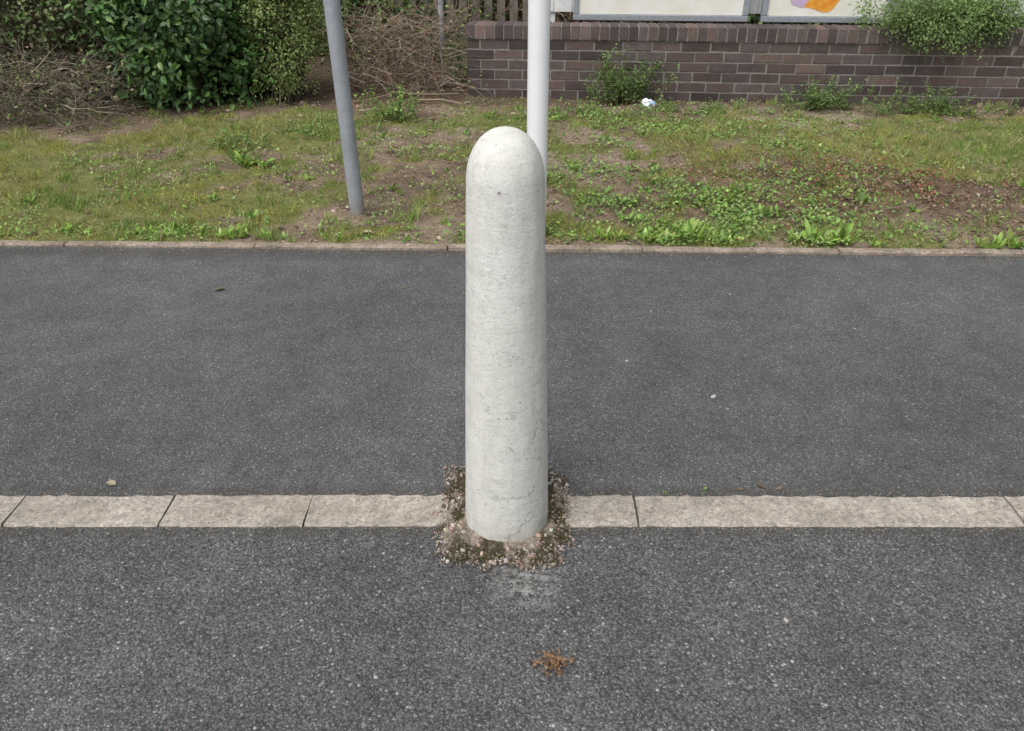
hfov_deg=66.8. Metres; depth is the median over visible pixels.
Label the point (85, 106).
dry bramble thicket
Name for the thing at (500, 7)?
picket fence
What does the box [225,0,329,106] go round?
privet shrub
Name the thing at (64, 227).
dandelion weed
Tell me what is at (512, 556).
loose gravel
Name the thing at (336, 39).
grey sign post
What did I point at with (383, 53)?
dry twig heap
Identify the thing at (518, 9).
dry twig heap
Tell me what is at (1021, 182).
dandelion weed
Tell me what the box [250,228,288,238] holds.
dandelion weed
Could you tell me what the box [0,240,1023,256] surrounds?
edging kerb
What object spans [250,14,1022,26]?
background hedge
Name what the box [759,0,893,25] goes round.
poster board
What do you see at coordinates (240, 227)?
dandelion weed
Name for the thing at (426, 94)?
fallen branches
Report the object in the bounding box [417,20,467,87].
ivy bank
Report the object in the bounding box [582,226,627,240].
dandelion weed
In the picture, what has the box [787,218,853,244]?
dandelion weed
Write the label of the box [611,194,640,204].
dandelion weed
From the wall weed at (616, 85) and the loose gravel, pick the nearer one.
the loose gravel
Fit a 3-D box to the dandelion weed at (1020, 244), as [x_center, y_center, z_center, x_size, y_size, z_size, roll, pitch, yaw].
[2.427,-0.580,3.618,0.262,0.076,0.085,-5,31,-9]
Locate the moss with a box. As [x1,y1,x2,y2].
[433,467,572,568]
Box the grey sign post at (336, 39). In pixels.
[323,0,364,214]
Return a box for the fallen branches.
[31,81,964,209]
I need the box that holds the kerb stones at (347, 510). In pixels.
[0,494,1023,527]
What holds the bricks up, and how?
on the grass verge ground at (427, 220)
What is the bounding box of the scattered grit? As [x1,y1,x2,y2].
[1,247,1020,728]
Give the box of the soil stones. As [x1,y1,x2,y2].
[5,99,1023,247]
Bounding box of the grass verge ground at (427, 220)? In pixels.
[0,55,1023,249]
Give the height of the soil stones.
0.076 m
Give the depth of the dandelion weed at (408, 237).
3.69 m
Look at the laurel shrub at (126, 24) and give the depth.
5.65 m
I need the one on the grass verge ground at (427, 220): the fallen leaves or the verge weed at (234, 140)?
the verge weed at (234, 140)
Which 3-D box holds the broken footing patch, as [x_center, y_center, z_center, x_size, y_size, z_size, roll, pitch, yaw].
[-0.023,0.385,2.062,0.348,0.019,0.405,0,31,0]
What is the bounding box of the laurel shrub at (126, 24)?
[63,0,288,116]
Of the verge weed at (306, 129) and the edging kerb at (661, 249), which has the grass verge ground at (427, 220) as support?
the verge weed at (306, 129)
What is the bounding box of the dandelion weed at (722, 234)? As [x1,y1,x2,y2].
[703,229,730,243]
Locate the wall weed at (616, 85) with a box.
[582,43,680,105]
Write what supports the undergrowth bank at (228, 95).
on the grass verge ground at (427, 220)
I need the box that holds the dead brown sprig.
[529,649,573,675]
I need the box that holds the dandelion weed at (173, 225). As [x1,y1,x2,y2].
[126,221,188,235]
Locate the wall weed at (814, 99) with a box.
[777,73,880,112]
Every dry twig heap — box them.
[259,0,505,108]
[414,0,678,69]
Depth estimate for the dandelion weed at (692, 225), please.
3.70 m
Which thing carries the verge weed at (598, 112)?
on the grass verge ground at (427, 220)
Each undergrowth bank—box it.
[0,0,151,102]
[155,0,276,100]
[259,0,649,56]
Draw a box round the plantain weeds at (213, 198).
[0,108,1007,245]
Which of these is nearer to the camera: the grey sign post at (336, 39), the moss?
the moss
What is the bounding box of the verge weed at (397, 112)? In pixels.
[354,83,419,123]
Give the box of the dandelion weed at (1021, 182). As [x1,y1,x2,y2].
[1016,178,1023,187]
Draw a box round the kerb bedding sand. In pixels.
[3,497,980,526]
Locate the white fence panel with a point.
(567, 6)
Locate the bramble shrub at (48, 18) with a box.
[0,0,117,108]
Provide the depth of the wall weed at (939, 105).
5.79 m
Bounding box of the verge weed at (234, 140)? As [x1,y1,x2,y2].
[197,120,270,153]
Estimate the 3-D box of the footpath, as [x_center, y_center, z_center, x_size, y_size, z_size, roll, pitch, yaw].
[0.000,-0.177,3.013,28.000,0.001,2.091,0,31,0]
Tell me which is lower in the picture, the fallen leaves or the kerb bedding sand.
the kerb bedding sand
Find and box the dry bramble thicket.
[0,0,174,139]
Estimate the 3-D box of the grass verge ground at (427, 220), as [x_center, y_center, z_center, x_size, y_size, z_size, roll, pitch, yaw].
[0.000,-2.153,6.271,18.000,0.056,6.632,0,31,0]
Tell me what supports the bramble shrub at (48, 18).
on the grass verge ground at (427, 220)
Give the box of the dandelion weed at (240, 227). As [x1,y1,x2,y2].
[198,223,249,238]
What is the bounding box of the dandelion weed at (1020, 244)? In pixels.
[1002,234,1023,247]
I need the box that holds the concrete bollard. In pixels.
[465,126,547,542]
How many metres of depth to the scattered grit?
2.13 m
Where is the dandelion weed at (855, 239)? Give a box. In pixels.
[824,234,880,245]
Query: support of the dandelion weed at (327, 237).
on the grass verge ground at (427, 220)
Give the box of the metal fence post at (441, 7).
[438,0,445,77]
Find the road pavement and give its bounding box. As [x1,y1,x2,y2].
[0,527,1023,730]
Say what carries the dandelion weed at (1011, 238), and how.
on the grass verge ground at (427, 220)
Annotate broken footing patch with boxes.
[440,471,566,567]
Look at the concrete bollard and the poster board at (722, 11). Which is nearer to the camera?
the concrete bollard
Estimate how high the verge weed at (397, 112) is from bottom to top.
0.289 m
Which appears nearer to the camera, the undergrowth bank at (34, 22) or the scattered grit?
the scattered grit
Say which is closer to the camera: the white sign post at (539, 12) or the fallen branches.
the white sign post at (539, 12)
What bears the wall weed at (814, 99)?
on the grass verge ground at (427, 220)
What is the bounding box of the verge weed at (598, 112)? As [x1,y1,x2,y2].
[491,97,656,122]
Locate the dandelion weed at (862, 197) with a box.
[850,187,871,203]
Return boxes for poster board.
[573,0,750,23]
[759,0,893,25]
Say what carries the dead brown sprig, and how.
on the road pavement
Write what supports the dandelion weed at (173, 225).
on the grass verge ground at (427, 220)
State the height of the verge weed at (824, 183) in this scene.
0.115 m
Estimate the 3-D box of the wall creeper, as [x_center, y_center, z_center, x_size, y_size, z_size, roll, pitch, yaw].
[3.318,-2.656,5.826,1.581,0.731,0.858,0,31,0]
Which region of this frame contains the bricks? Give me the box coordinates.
[466,21,1023,106]
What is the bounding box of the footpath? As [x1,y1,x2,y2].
[0,246,1023,496]
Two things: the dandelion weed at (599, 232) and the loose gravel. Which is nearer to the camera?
the loose gravel
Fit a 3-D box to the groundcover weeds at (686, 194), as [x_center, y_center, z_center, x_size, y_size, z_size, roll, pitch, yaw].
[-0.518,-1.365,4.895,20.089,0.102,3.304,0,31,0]
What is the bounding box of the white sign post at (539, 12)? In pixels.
[527,0,550,228]
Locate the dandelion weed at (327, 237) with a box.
[321,233,341,239]
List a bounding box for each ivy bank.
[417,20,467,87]
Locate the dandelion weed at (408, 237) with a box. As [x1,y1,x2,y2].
[391,233,410,240]
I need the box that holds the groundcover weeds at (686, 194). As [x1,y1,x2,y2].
[0,95,1023,249]
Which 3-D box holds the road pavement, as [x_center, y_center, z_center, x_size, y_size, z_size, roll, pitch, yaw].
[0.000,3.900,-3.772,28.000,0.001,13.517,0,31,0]
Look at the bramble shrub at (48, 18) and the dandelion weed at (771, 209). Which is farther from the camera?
the bramble shrub at (48, 18)
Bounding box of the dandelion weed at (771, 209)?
[757,203,787,217]
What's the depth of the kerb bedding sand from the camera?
2.07 m
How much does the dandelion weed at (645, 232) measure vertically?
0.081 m
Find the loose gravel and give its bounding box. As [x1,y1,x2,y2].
[429,465,574,572]
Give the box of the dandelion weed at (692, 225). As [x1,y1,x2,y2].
[657,217,717,241]
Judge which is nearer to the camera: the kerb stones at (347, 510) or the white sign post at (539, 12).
the kerb stones at (347, 510)
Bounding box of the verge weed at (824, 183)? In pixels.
[746,166,876,192]
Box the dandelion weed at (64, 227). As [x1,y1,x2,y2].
[49,222,73,231]
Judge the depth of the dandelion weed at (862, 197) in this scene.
4.10 m
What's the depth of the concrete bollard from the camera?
1.70 m
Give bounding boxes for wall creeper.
[843,0,1023,64]
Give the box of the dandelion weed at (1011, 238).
[973,228,1023,248]
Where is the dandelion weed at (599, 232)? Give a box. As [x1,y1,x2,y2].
[566,225,606,237]
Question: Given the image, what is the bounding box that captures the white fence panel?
[550,0,1023,25]
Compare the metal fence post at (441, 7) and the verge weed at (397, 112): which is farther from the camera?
the metal fence post at (441, 7)
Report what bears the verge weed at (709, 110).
on the grass verge ground at (427, 220)
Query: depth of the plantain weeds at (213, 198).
4.44 m
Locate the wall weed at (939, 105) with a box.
[826,77,1020,118]
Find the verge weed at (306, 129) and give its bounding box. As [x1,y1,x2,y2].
[274,112,339,140]
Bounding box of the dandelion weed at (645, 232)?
[611,225,663,243]
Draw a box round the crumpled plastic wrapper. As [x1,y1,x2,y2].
[641,98,654,109]
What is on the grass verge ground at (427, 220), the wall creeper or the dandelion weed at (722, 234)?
the dandelion weed at (722, 234)
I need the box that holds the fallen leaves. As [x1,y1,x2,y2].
[106,286,782,489]
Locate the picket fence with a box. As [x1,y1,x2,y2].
[391,0,562,65]
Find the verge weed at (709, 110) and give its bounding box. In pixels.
[634,93,786,115]
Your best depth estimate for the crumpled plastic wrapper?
5.92 m
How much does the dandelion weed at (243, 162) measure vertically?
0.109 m
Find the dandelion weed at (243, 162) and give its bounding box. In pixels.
[225,146,275,167]
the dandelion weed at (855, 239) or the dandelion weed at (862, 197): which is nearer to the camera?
the dandelion weed at (855, 239)

